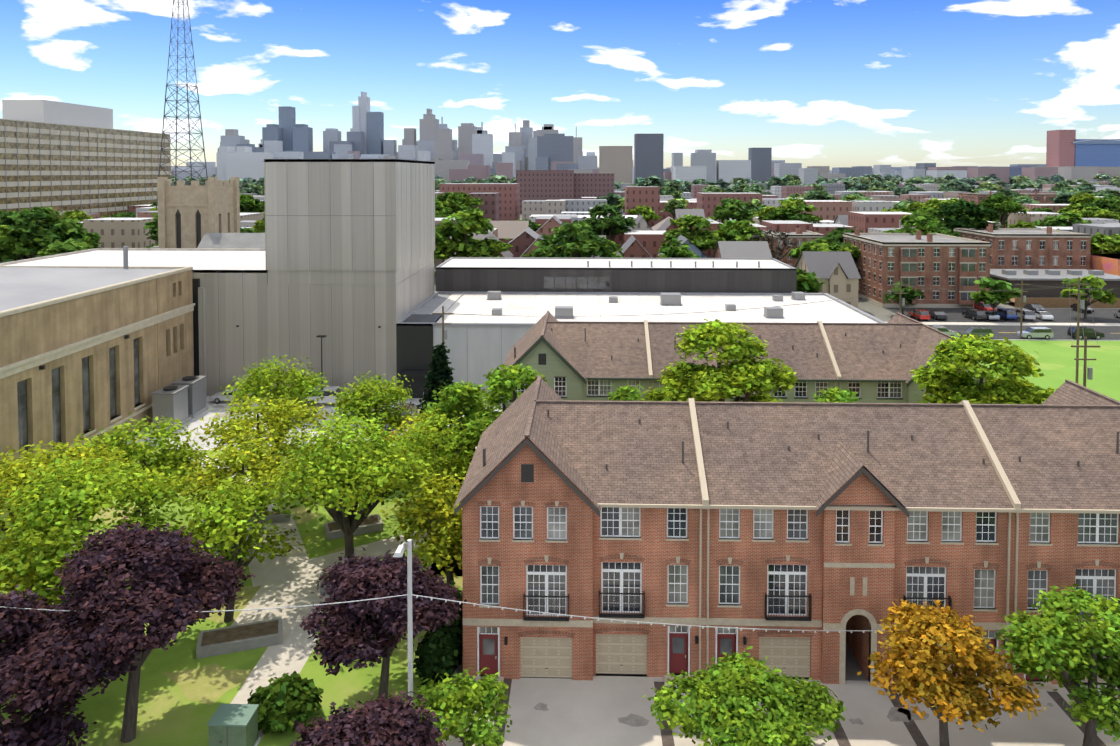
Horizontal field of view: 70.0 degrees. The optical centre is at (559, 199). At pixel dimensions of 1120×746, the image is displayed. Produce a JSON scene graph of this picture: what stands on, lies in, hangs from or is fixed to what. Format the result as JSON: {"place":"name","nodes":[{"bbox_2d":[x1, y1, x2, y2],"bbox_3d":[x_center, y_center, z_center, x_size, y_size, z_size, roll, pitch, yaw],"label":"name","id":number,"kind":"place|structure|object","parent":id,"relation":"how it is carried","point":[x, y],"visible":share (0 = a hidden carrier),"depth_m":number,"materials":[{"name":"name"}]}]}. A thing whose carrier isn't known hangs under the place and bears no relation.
{"place":"outdoors","nodes":[
{"label":"outdoors","id":0,"kind":"place"},
{"bbox_2d":[0,446,475,745],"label":"park lawn","id":1,"kind":"structure","parent":0,"point":[169,713],"depth_m":41.63,"materials":[{"name":"green plant"}]},
{"bbox_2d":[0,516,466,745],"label":"purple-leaved trees","id":2,"kind":"object","parent":1,"relation":"on","point":[51,660],"visible":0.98,"depth_m":35.59,"materials":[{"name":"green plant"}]},
{"bbox_2d":[207,704,260,745],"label":"transformer box","id":3,"kind":"object","parent":1,"relation":"on","point":[232,724],"visible":1,"depth_m":36.16,"materials":[{"name":"metal"}]},
{"bbox_2d":[0,350,507,622],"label":"park trees","id":4,"kind":"object","parent":1,"relation":"on","point":[33,561],"visible":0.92,"depth_m":48.91,"materials":[{"name":"green plant"}]},
{"bbox_2d":[393,539,412,704],"bbox_3d":[-6.830,20.077,35.179,0.400,10.441,2.508,0,2,2],"label":"street light","id":5,"kind":"object","parent":1,"relation":"on","point":[399,552],"visible":0.85,"depth_m":36.14,"materials":[{"name":"silver metal"}]},
{"bbox_2d":[0,594,906,632],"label":"festoon line","id":6,"kind":"object","parent":5,"relation":"attached to","point":[460,602],"visible":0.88,"depth_m":37.09,"materials":[{"name":"metal"}]},
{"bbox_2d":[0,0,1119,169],"label":"sky","id":7,"kind":"structure","parent":0,"point":[832,83],"materials":[{"name":"blue"}]},
{"bbox_2d":[127,396,1119,745],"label":"paved paths","id":8,"kind":"structure","parent":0,"point":[605,710],"depth_m":39.97,"materials":[{"name":"concrete"}]},
{"bbox_2d":[150,376,208,429],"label":"hvac units","id":9,"kind":"object","parent":8,"relation":"on","point":[182,398],"visible":0.92,"depth_m":84.39,"materials":[{"name":"grey metal"}]},
{"bbox_2d":[132,509,382,658],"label":"planters","id":10,"kind":"object","parent":8,"relation":"on","point":[236,638],"visible":0.4,"depth_m":45.19,"materials":[{"name":"concrete"}]},
{"bbox_2d":[316,335,423,403],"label":"yard light and bollards","id":11,"kind":"object","parent":8,"relation":"on","point":[321,336],"visible":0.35,"depth_m":91.33,"materials":[{"name":"grey metal"}]},
{"bbox_2d":[411,583,1119,745],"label":"street trees","id":12,"kind":"object","parent":8,"relation":"on","point":[734,689],"visible":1,"depth_m":34.48,"materials":[{"name":"green plant"}]},
{"bbox_2d":[453,376,1119,691],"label":"townhouse row","id":13,"kind":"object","parent":8,"relation":"on","point":[807,515],"visible":0.81,"depth_m":41.76,"materials":[{"name":"brick"}]},
{"bbox_2d":[434,182,1119,744],"bbox_3d":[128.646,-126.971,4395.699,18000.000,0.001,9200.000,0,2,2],"label":"ground","id":14,"kind":"structure","parent":0,"point":[882,314],"depth_m":44.80,"materials":[{"name":"grey concrete"}]},
{"bbox_2d":[0,100,171,221],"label":"office slab","id":15,"kind":"structure","parent":14,"relation":"on","point":[59,156],"depth_m":317.49,"materials":[{"name":"beige concrete"}]},
{"bbox_2d":[0,246,194,510],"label":"beige building","id":16,"kind":"structure","parent":14,"relation":"on","point":[85,349],"depth_m":74.89,"materials":[{"name":"beige concrete"}]},
{"bbox_2d":[156,0,207,210],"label":"radio mast","id":17,"kind":"object","parent":14,"relation":"on","point":[176,123],"visible":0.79,"depth_m":250.83,"materials":[{"name":"grey metal"}]},
{"bbox_2d":[157,177,264,248],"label":"church","id":18,"kind":"structure","parent":14,"relation":"on","point":[194,214],"depth_m":141.45,"materials":[{"name":"stone"}]},
{"bbox_2d":[247,342,467,733],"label":"shrubs","id":19,"kind":"object","parent":14,"relation":"on","point":[286,701],"visible":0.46,"depth_m":40.85,"materials":[{"name":"green plant"}]},
{"bbox_2d":[0,159,885,397],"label":"theater building","id":20,"kind":"structure","parent":14,"relation":"on","point":[343,260],"depth_m":94.06,"materials":[{"name":"metal"}]},
{"bbox_2d":[0,191,1119,319],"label":"trees","id":21,"kind":"object","parent":14,"relation":"on","point":[23,235],"visible":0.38,"depth_m":184.82,"materials":[{"name":"green plant"}]},
{"bbox_2d":[53,170,1119,307],"bbox_3d":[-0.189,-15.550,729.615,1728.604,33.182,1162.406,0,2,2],"label":"houses","id":22,"kind":"structure","parent":14,"relation":"on","point":[548,201],"depth_m":291.62,"materials":[{"name":"brown brick"}]},
{"bbox_2d":[89,341,1119,704],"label":"lawn patches","id":23,"kind":"object","parent":14,"relation":"on","point":[211,683],"visible":0.19,"depth_m":42.80,"materials":[{"name":"green plant"}]},
{"bbox_2d":[171,178,1119,216],"bbox_3d":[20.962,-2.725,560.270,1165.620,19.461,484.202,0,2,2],"label":"buildings","id":24,"kind":"structure","parent":14,"relation":"on","point":[679,201],"depth_m":541.53,"materials":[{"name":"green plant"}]},
{"bbox_2d":[171,92,1119,186],"bbox_3d":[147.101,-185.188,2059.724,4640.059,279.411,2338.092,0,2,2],"label":"skyline","id":25,"kind":"structure","parent":14,"relation":"on","point":[1069,156],"depth_m":1524.79},
{"bbox_2d":[171,173,1119,192],"bbox_3d":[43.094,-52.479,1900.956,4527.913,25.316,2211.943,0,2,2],"label":"trees","id":26,"kind":"object","parent":14,"relation":"on","point":[944,181],"visible":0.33,"depth_m":924.57,"materials":[{"name":"green plant"}]},
{"bbox_2d":[418,319,1057,463],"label":"trees","id":27,"kind":"object","parent":14,"relation":"on","point":[943,381],"visible":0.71,"depth_m":58.34,"materials":[{"name":"green plant"}]},
{"bbox_2d":[502,311,993,407],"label":"townhouse row","id":28,"kind":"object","parent":14,"relation":"on","point":[595,361],"visible":0.21,"depth_m":69.42,"materials":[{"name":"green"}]},
{"bbox_2d":[432,277,1099,386],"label":"utility poles","id":29,"kind":"object","parent":14,"relation":"on","point":[1080,305],"visible":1,"depth_m":92.03,"materials":[{"name":"brown wood"}]},
{"bbox_2d":[925,324,1119,340],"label":"kerbs","id":30,"kind":"structure","parent":14,"relation":"on","point":[1042,325],"depth_m":137.53,"materials":[{"name":"concrete"}]},
{"bbox_2d":[762,191,1119,307],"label":"blocks","id":31,"kind":"structure","parent":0,"point":[1049,257],"depth_m":163.10,"materials":[{"name":"brown brick"}]},
{"bbox_2d":[885,308,1119,339],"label":"road","id":32,"kind":"structure","parent":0,"point":[956,320],"depth_m":140.92,"materials":[{"name":"grey asphalt"}]},
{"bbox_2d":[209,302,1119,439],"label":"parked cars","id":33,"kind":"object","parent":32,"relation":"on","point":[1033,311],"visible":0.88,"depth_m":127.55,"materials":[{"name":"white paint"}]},
{"bbox_2d":[971,340,1119,400],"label":"sports field","id":34,"kind":"structure","parent":0,"point":[1106,375],"depth_m":109.61,"materials":[{"name":"green plant"}]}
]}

